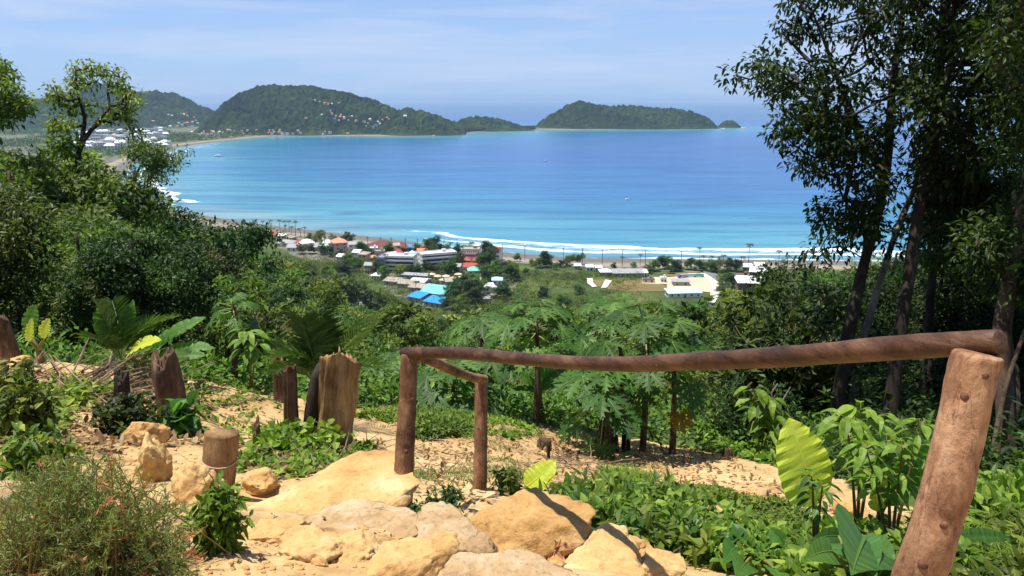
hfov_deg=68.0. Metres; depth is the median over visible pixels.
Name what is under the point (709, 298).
broadleaf tree
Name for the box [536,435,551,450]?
tree stump
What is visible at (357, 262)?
broadleaf tree
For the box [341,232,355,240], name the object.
broadleaf tree
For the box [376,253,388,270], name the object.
hotel
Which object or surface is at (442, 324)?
broadleaf tree
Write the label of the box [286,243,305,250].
house
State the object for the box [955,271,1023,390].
broadleaf tree
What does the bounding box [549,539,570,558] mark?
dry sprig
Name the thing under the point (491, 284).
house
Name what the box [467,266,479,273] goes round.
house
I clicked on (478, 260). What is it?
broadleaf tree
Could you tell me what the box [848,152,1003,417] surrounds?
broadleaf tree
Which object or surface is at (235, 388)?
grass
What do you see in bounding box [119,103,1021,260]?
sea
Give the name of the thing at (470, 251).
hotel
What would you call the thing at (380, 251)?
house
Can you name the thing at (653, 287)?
earth patch
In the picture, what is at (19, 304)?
broadleaf tree
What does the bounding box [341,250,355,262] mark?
broadleaf tree
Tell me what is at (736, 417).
bush
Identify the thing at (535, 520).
boulder
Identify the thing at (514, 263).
broadleaf tree
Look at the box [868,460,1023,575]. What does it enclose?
weeds
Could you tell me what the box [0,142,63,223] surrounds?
broadleaf tree
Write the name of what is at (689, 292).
shed
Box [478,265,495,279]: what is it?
broadleaf tree
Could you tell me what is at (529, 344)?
broadleaf tree
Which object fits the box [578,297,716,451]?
papaya tree
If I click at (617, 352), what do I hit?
broadleaf tree
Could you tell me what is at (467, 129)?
tree belt
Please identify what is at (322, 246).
broadleaf tree
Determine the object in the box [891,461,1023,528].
weeds
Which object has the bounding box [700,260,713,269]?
broadleaf tree
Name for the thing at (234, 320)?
papaya tree
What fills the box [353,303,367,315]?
broadleaf tree
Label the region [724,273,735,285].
broadleaf tree
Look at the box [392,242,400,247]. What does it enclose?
house
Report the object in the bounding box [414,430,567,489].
grass
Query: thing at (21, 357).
boulder
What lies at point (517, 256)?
broadleaf tree
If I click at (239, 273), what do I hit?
broadleaf tree
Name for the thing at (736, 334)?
broadleaf tree
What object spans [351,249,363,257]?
house
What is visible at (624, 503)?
grass
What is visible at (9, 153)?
broadleaf tree
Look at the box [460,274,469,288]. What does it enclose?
broadleaf tree
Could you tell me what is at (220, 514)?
shrub
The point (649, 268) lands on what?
broadleaf tree
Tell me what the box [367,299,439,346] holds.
broadleaf tree
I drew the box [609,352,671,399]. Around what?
bush
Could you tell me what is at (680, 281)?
cabin
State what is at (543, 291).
broadleaf tree
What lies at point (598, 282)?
earth patch
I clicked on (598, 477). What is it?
weeds
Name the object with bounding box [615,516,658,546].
broadleaf plant
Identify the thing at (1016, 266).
broadleaf tree
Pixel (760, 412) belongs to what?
sapling
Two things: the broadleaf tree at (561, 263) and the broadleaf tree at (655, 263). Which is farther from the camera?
the broadleaf tree at (561, 263)
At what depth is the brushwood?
7.86 m
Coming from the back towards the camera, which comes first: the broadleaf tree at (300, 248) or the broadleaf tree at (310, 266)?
the broadleaf tree at (300, 248)
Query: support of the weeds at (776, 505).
on the ground at (372, 427)
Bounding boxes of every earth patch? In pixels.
[593,280,604,285]
[607,279,665,291]
[665,272,697,275]
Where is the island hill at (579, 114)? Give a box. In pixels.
[536,100,719,129]
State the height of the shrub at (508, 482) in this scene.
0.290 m
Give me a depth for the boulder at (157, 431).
5.44 m
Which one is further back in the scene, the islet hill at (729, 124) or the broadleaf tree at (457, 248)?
the islet hill at (729, 124)
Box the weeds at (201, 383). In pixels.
[183,371,283,452]
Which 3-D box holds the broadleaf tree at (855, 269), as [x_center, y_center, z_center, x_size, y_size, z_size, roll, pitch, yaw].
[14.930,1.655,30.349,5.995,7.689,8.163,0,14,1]
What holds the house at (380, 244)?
on the ground at (372, 427)
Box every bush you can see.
[0,442,230,575]
[143,267,305,368]
[181,292,322,364]
[258,307,293,361]
[263,321,378,367]
[284,312,399,358]
[347,343,394,381]
[377,348,434,372]
[459,374,515,396]
[510,367,570,396]
[542,375,599,400]
[556,371,635,404]
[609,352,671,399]
[652,370,722,401]
[684,279,917,417]
[687,372,809,441]
[696,369,740,404]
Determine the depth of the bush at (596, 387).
20.69 m
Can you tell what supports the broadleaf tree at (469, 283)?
on the ground at (372, 427)
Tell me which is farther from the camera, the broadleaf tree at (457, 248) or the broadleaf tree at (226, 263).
the broadleaf tree at (457, 248)
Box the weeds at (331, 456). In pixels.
[236,420,376,479]
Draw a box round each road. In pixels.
[497,260,700,271]
[703,271,730,287]
[704,273,719,304]
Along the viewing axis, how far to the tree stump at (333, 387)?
6.69 m
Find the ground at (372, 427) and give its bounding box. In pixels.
[0,127,1023,575]
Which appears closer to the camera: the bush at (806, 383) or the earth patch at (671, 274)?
the bush at (806, 383)
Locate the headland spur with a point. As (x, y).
(420, 122)
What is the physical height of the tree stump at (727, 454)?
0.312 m
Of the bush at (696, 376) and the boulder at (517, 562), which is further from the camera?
the bush at (696, 376)
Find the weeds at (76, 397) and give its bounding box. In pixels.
[0,370,195,443]
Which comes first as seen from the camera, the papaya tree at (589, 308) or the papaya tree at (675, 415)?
the papaya tree at (675, 415)
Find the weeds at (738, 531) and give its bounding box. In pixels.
[570,486,789,571]
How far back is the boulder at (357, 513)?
3.45 m
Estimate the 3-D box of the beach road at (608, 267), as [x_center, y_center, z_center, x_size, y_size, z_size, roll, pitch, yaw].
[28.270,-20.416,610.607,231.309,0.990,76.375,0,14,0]
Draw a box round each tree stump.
[0,314,21,364]
[113,369,130,404]
[151,347,188,414]
[252,415,260,436]
[272,348,283,402]
[283,364,298,430]
[303,347,359,446]
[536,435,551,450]
[547,444,549,458]
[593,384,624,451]
[621,429,629,449]
[724,447,731,460]
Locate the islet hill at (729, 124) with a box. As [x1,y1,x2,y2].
[718,120,741,127]
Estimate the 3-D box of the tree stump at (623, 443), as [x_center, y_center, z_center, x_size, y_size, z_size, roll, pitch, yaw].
[1.488,1.971,9.894,0.149,0.526,0.154,0,14,0]
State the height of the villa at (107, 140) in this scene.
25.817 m
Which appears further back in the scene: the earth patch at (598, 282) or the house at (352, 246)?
the house at (352, 246)
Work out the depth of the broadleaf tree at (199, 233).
44.41 m
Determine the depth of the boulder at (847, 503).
5.55 m
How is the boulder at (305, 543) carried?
on the ground at (372, 427)
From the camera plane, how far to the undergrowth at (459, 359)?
32.17 m
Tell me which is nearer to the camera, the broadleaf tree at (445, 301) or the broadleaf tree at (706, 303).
the broadleaf tree at (706, 303)
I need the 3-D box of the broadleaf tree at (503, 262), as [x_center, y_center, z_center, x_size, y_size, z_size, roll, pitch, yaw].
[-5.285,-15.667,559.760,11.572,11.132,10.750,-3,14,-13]
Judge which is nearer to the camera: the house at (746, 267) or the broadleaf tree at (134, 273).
the broadleaf tree at (134, 273)
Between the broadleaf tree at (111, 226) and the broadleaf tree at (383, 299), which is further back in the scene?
the broadleaf tree at (383, 299)
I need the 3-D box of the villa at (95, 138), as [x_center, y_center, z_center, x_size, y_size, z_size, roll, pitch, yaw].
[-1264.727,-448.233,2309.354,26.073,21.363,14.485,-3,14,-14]
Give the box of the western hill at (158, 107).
[1,82,214,129]
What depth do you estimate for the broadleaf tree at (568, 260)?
598.96 m
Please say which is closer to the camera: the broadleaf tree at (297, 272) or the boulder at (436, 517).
the boulder at (436, 517)
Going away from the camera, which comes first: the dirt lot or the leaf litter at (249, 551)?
the leaf litter at (249, 551)
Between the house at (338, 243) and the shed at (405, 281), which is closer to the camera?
the shed at (405, 281)
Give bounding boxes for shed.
[383,277,407,285]
[397,279,419,288]
[399,272,429,278]
[408,283,426,291]
[410,277,430,283]
[598,268,611,275]
[610,268,643,276]
[664,287,702,297]
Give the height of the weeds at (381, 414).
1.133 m
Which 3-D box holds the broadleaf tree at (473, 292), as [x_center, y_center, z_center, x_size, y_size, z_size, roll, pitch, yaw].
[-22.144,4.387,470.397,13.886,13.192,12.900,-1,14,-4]
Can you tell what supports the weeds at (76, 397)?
on the ground at (372, 427)
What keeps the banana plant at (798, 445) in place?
on the ground at (372, 427)
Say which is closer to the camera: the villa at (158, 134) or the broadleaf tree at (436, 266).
the broadleaf tree at (436, 266)
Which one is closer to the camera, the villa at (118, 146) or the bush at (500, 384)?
the bush at (500, 384)
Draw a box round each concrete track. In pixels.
[587,278,595,286]
[601,279,610,287]
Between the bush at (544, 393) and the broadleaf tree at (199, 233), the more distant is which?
the broadleaf tree at (199, 233)
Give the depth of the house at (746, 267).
582.65 m
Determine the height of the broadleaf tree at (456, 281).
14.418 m
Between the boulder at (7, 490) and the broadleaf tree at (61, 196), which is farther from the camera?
the broadleaf tree at (61, 196)
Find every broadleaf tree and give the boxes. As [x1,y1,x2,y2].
[0,54,42,135]
[0,130,178,235]
[0,137,82,209]
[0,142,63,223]
[0,162,118,242]
[0,179,69,340]
[0,194,164,294]
[0,230,53,344]
[0,251,90,345]
[1,291,55,350]
[8,152,176,263]
[9,213,174,296]
[22,233,156,356]
[28,226,154,356]
[29,170,145,221]
[31,169,145,233]
[37,57,147,202]
[39,233,173,349]
[49,221,228,360]
[91,194,197,259]
[104,195,179,231]
[115,134,194,195]
[115,219,177,325]
[117,186,209,249]
[143,236,209,331]
[148,264,221,353]
[154,222,218,282]
[169,240,249,344]
[173,209,291,280]
[207,266,250,287]
[211,279,316,330]
[214,272,313,315]
[217,234,264,274]
[228,270,309,301]
[236,246,309,282]
[242,254,320,285]
[271,282,320,322]
[277,274,348,319]
[295,259,318,279]
[296,243,305,251]
[297,277,344,314]
[299,298,351,320]
[303,242,316,251]
[304,233,312,238]
[308,265,320,276]
[309,274,345,305]
[311,230,325,242]
[312,268,337,281]
[316,242,329,252]
[318,304,369,337]
[320,266,329,274]
[322,290,378,344]
[325,244,333,254]
[328,233,337,239]
[330,258,353,274]
[331,274,383,308]
[332,313,382,352]
[333,248,343,257]
[336,299,357,313]
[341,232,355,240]
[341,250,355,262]
[347,279,368,299]
[351,256,363,268]
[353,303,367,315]
[355,241,369,249]
[361,302,443,379]
[365,247,374,254]
[366,300,381,312]
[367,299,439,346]
[370,261,382,272]
[373,290,403,306]
[374,332,427,374]
[375,344,402,361]
[376,266,389,276]
[382,241,394,251]
[392,263,405,273]
[403,264,414,271]
[412,243,421,251]
[412,263,423,272]
[418,324,463,366]
[421,238,437,247]
[421,260,434,270]
[422,321,440,333]
[423,243,437,250]
[428,234,443,249]
[431,263,440,270]
[434,302,533,368]
[435,306,481,341]
[435,318,446,334]
[439,292,454,306]
[441,258,459,271]
[442,276,463,295]
[448,292,471,310]
[452,243,461,252]
[452,252,465,262]
[458,279,486,298]
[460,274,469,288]
[462,338,487,347]
[464,273,490,289]
[467,285,486,304]
[474,254,490,268]
[475,247,496,267]
[476,240,500,257]
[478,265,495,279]
[478,333,534,374]
[483,259,503,275]
[486,363,534,384]
[491,280,513,296]
[495,307,559,369]
[496,330,542,369]
[499,260,507,273]
[501,263,515,278]
[504,301,525,317]
[506,259,519,272]
[509,267,520,279]
[512,253,521,259]
[532,339,590,355]
[533,257,543,266]
[537,285,549,295]
[540,250,554,265]
[540,299,614,350]
[547,343,600,379]
[552,262,558,268]
[555,294,572,305]
[558,260,564,266]
[558,307,627,356]
[563,257,570,264]
[564,254,577,261]
[569,342,639,379]
[574,285,585,292]
[576,252,585,261]
[606,307,689,356]
[607,302,704,384]
[617,345,637,355]
[643,263,654,271]
[648,260,660,268]
[649,301,697,335]
[656,255,666,267]
[660,256,672,264]
[664,264,674,272]
[669,259,681,269]
[672,298,717,327]
[675,259,684,270]
[678,300,709,312]
[684,258,695,267]
[693,259,703,268]
[693,332,726,385]
[695,283,780,372]
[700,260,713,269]
[703,294,715,301]
[706,261,717,271]
[709,297,824,383]
[713,282,730,291]
[714,0,950,429]
[714,257,725,269]
[715,272,729,283]
[716,276,875,349]
[716,300,771,350]
[718,266,731,275]
[722,281,799,343]
[723,257,737,268]
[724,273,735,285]
[733,259,743,269]
[742,252,832,316]
[756,269,867,326]
[781,326,840,342]
[795,314,893,390]
[804,252,943,330]
[806,241,923,294]
[822,252,893,280]
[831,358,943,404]
[834,281,918,336]
[840,241,993,378]
[840,247,939,305]
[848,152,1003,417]
[857,322,944,389]
[875,251,1023,361]
[876,0,1023,430]
[884,270,1023,364]
[902,165,1022,399]
[920,348,1023,401]
[943,0,1023,461]
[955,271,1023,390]
[990,257,1023,463]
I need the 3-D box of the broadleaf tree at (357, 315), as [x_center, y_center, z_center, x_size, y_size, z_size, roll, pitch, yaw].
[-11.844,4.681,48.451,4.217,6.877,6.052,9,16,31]
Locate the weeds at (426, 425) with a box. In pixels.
[415,404,473,440]
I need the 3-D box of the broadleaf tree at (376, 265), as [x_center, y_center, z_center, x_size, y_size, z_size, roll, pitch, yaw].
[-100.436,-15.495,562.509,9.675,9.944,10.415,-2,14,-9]
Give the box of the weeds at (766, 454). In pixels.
[694,421,777,467]
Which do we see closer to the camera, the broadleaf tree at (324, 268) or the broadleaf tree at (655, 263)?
the broadleaf tree at (324, 268)
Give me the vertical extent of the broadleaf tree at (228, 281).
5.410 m
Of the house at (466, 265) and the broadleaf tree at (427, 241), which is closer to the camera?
the house at (466, 265)
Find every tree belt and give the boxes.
[0,127,260,163]
[463,125,535,131]
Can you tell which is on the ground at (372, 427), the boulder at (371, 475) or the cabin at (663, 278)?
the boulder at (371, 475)
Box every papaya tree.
[204,292,260,385]
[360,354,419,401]
[416,359,504,420]
[439,312,528,402]
[482,297,591,425]
[550,369,668,460]
[564,293,654,414]
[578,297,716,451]
[624,330,730,453]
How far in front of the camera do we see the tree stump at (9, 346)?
8.90 m
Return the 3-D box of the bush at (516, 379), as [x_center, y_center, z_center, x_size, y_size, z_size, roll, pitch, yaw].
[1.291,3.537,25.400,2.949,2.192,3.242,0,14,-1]
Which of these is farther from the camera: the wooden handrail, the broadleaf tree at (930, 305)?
the broadleaf tree at (930, 305)
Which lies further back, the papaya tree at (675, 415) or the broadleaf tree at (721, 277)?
the broadleaf tree at (721, 277)
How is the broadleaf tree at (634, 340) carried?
on the ground at (372, 427)
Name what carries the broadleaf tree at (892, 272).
on the ground at (372, 427)
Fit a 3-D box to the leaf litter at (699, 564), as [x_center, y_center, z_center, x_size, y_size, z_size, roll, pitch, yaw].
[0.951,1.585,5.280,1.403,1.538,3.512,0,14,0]
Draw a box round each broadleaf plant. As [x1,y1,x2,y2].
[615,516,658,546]
[722,537,789,575]
[801,503,895,575]
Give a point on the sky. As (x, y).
(201, 51)
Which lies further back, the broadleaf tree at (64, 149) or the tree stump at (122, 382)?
the broadleaf tree at (64, 149)
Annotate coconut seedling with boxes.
[73,294,182,375]
[259,306,390,377]
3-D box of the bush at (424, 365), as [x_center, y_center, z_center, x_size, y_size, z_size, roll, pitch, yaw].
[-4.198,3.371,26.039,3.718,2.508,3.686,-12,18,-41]
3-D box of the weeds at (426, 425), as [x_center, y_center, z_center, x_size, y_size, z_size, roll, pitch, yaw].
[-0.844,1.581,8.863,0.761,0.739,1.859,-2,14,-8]
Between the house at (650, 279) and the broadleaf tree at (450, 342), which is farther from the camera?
the house at (650, 279)
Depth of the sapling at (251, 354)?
8.84 m
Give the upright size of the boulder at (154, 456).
0.444 m
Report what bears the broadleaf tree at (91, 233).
on the ground at (372, 427)
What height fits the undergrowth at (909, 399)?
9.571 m
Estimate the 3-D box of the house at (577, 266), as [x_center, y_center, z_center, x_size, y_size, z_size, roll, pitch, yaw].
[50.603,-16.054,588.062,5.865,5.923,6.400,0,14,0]
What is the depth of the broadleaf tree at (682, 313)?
75.70 m
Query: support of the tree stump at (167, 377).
on the ground at (372, 427)
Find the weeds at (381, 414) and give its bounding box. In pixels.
[354,401,547,439]
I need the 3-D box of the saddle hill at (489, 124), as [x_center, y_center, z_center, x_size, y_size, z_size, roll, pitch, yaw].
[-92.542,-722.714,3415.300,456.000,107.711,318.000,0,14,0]
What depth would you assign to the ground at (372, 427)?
8.26 m
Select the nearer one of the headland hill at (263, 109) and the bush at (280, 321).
the bush at (280, 321)
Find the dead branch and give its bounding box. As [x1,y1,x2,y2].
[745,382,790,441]
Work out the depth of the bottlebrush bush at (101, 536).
2.40 m
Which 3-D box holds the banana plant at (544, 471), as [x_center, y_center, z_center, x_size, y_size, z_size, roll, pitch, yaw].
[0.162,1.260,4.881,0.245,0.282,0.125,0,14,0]
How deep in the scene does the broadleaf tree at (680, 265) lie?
579.46 m
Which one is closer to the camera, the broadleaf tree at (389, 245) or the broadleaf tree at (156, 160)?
the broadleaf tree at (156, 160)
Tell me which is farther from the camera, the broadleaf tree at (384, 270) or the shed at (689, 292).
the broadleaf tree at (384, 270)
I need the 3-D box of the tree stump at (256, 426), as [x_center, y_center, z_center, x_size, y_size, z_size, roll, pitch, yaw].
[-2.147,1.243,6.387,0.103,0.364,0.100,0,14,0]
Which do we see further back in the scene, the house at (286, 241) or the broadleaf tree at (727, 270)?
the house at (286, 241)
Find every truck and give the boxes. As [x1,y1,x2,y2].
[677,274,686,277]
[694,273,703,276]
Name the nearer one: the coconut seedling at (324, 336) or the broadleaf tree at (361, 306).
the coconut seedling at (324, 336)
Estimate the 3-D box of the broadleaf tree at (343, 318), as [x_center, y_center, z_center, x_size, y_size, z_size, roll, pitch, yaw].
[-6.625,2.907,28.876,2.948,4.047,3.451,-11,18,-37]
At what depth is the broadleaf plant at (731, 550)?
3.32 m
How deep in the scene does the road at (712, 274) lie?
564.28 m
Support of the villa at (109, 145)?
on the ground at (372, 427)
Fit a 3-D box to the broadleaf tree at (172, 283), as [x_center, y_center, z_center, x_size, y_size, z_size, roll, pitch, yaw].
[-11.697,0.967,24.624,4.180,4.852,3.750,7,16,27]
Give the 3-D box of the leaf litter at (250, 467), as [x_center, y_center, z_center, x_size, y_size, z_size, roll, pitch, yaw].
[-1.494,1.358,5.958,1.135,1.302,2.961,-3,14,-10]
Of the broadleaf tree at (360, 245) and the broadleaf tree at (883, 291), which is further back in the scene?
the broadleaf tree at (360, 245)
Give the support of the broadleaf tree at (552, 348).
on the ground at (372, 427)
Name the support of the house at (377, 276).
on the ground at (372, 427)
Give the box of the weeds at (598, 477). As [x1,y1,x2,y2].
[593,468,638,480]
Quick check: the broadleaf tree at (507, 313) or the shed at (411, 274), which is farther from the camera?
the shed at (411, 274)
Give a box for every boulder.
[0,480,35,518]
[7,355,32,366]
[123,422,170,445]
[134,432,172,481]
[170,461,224,504]
[240,467,280,495]
[241,519,311,543]
[247,450,421,514]
[278,524,342,562]
[304,498,417,538]
[336,528,380,563]
[365,530,459,575]
[415,501,496,552]
[437,548,582,575]
[470,487,595,558]
[564,523,647,575]
[629,535,654,553]
[641,547,686,575]
[829,498,869,513]
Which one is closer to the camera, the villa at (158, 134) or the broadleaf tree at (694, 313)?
the broadleaf tree at (694, 313)
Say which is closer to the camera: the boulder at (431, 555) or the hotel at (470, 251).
the boulder at (431, 555)
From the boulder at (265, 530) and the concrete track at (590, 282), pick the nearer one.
the boulder at (265, 530)
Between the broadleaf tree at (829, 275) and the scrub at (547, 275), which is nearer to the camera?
the broadleaf tree at (829, 275)
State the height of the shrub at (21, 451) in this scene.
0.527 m
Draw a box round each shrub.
[0,356,42,393]
[0,369,67,438]
[0,418,88,498]
[88,390,172,435]
[155,390,209,437]
[175,470,255,556]
[244,416,354,459]
[411,484,463,512]
[488,463,524,495]
[954,535,996,575]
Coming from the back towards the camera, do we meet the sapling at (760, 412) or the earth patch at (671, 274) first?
the earth patch at (671, 274)
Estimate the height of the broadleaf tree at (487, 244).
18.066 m
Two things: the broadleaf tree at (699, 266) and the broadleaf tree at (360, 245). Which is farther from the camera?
the broadleaf tree at (360, 245)
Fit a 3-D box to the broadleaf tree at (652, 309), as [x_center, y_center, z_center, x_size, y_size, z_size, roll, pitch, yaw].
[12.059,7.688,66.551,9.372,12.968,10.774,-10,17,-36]
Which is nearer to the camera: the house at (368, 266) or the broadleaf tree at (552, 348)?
the broadleaf tree at (552, 348)
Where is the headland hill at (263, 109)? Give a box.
[193,83,399,135]
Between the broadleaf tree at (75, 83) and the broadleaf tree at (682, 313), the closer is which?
the broadleaf tree at (75, 83)
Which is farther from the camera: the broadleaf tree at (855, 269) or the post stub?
the broadleaf tree at (855, 269)
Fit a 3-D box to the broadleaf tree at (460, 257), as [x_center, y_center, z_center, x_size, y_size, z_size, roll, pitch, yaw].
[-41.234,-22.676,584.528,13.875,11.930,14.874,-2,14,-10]
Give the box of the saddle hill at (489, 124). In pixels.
[456,115,533,131]
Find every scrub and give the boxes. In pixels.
[255,253,798,336]
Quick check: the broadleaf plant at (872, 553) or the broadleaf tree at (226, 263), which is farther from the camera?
the broadleaf tree at (226, 263)
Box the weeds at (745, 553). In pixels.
[556,476,802,575]
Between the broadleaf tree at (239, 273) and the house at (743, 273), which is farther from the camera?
the house at (743, 273)
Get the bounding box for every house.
[275,233,286,239]
[275,239,296,246]
[286,235,297,239]
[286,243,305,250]
[297,239,316,246]
[322,240,330,245]
[330,237,348,257]
[335,253,346,262]
[348,241,358,251]
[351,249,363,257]
[357,251,370,263]
[363,262,373,273]
[368,240,401,252]
[369,245,377,250]
[370,273,383,279]
[375,248,384,254]
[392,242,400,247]
[400,242,409,250]
[407,291,429,302]
[423,295,445,307]
[443,277,452,285]
[453,263,463,272]
[461,262,478,270]
[464,256,471,262]
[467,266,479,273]
[483,282,494,294]
[483,294,490,302]
[491,277,502,284]
[573,264,580,269]
[585,264,593,270]
[594,265,602,271]
[642,276,654,282]
[643,269,648,276]
[735,272,750,275]
[742,263,752,270]
[749,266,765,275]
[754,262,764,266]
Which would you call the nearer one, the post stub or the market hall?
the post stub
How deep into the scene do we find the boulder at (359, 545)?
2.81 m
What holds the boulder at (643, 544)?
on the ground at (372, 427)
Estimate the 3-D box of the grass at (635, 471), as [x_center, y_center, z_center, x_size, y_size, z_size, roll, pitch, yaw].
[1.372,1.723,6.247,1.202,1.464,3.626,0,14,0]
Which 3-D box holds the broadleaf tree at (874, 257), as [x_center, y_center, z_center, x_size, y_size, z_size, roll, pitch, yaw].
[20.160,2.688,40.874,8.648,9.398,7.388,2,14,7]
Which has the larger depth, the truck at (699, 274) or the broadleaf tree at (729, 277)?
the truck at (699, 274)
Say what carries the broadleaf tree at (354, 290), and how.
on the ground at (372, 427)
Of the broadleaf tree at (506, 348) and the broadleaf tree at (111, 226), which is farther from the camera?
the broadleaf tree at (506, 348)
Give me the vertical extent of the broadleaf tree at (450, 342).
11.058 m
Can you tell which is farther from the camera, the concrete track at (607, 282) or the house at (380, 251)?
the house at (380, 251)
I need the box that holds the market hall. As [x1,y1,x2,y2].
[420,283,453,296]
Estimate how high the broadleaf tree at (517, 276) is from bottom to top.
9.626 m
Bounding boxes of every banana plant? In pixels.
[21,304,50,363]
[93,300,214,380]
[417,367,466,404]
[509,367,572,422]
[523,460,555,489]
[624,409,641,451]
[776,418,833,506]
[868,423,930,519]
[961,528,1010,542]
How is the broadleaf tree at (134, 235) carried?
on the ground at (372, 427)
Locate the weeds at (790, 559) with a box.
[767,512,907,575]
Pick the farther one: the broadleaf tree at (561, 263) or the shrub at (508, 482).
the broadleaf tree at (561, 263)
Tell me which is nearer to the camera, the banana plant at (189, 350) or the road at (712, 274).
the banana plant at (189, 350)
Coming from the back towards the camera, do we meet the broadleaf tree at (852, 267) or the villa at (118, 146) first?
the villa at (118, 146)
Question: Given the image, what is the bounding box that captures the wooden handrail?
[394,329,1007,575]
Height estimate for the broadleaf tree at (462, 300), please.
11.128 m
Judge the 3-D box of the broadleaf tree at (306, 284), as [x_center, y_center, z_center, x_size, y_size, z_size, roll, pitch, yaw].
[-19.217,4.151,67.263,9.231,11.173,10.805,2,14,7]
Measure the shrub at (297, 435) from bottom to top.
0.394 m
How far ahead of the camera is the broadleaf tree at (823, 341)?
20.35 m
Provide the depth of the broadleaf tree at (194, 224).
41.15 m
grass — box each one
[182,367,276,435]
[391,405,518,435]
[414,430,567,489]
[538,483,722,528]
[597,462,800,528]
[864,486,1023,563]
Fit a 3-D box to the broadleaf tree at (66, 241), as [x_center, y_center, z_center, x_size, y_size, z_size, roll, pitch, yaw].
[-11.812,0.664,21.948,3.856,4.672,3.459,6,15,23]
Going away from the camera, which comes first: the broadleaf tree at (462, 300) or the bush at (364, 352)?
the bush at (364, 352)
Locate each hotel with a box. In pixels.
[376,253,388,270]
[381,252,416,272]
[417,248,457,270]
[462,245,480,260]
[494,247,501,259]
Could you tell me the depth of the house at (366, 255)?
595.56 m
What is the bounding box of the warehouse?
[734,275,761,292]
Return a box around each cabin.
[660,274,666,281]
[671,278,690,285]
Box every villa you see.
[90,137,100,140]
[97,142,106,146]
[101,139,111,142]
[103,143,115,150]
[114,142,126,148]
[115,136,126,139]
[153,132,162,136]
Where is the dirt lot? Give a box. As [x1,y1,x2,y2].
[642,276,711,294]
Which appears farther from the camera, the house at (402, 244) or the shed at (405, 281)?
the house at (402, 244)
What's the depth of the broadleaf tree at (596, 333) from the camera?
79.83 m
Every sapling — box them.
[223,328,278,387]
[733,384,791,447]
[793,468,842,535]
[813,399,903,522]
[837,418,934,531]
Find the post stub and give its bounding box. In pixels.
[200,428,238,492]
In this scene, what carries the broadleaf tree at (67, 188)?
on the ground at (372, 427)
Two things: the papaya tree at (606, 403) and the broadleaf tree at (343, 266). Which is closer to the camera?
the papaya tree at (606, 403)
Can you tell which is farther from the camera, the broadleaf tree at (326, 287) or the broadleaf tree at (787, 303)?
the broadleaf tree at (326, 287)
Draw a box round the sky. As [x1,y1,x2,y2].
[0,0,1011,102]
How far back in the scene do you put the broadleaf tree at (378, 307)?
407.42 m
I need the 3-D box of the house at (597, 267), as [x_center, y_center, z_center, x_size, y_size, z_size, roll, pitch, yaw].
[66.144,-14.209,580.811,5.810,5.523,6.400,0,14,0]
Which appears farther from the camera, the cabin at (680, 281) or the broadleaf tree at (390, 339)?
the cabin at (680, 281)
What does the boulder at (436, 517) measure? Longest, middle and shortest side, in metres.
0.454 x 0.292 x 0.164 m
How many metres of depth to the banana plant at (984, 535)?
3.30 m
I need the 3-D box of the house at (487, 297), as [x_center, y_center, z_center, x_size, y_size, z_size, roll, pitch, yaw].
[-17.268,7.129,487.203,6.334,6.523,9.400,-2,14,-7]
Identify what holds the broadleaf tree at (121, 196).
on the ground at (372, 427)
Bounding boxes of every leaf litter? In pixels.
[0,366,218,454]
[200,379,282,444]
[220,501,475,566]
[241,437,387,483]
[414,419,593,502]
[556,439,832,518]
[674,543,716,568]
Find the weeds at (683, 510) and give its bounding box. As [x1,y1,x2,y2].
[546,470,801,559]
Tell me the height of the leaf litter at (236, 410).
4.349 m
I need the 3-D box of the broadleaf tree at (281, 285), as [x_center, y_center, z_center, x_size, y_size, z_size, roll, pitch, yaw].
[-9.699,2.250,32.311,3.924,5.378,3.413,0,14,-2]
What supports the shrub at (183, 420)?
on the ground at (372, 427)
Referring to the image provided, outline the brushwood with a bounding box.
[4,339,643,479]
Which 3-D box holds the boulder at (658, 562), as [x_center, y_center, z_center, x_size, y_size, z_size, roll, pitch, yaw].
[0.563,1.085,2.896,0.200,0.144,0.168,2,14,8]
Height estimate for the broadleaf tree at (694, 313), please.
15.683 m
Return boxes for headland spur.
[377,107,466,135]
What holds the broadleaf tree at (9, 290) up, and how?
on the ground at (372, 427)
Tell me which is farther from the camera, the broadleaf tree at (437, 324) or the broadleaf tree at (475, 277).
the broadleaf tree at (475, 277)
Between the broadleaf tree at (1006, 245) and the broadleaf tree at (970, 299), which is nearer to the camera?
the broadleaf tree at (1006, 245)
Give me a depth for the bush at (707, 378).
17.93 m
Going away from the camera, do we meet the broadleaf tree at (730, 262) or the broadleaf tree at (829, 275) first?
the broadleaf tree at (829, 275)
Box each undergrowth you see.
[10,315,845,453]
[270,315,718,400]
[776,360,1023,487]
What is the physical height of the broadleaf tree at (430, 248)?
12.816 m
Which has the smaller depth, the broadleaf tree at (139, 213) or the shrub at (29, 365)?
the shrub at (29, 365)
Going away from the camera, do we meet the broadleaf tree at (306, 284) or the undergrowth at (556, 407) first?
the undergrowth at (556, 407)
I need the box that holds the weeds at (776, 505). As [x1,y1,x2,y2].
[673,481,811,528]
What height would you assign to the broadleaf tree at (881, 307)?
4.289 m

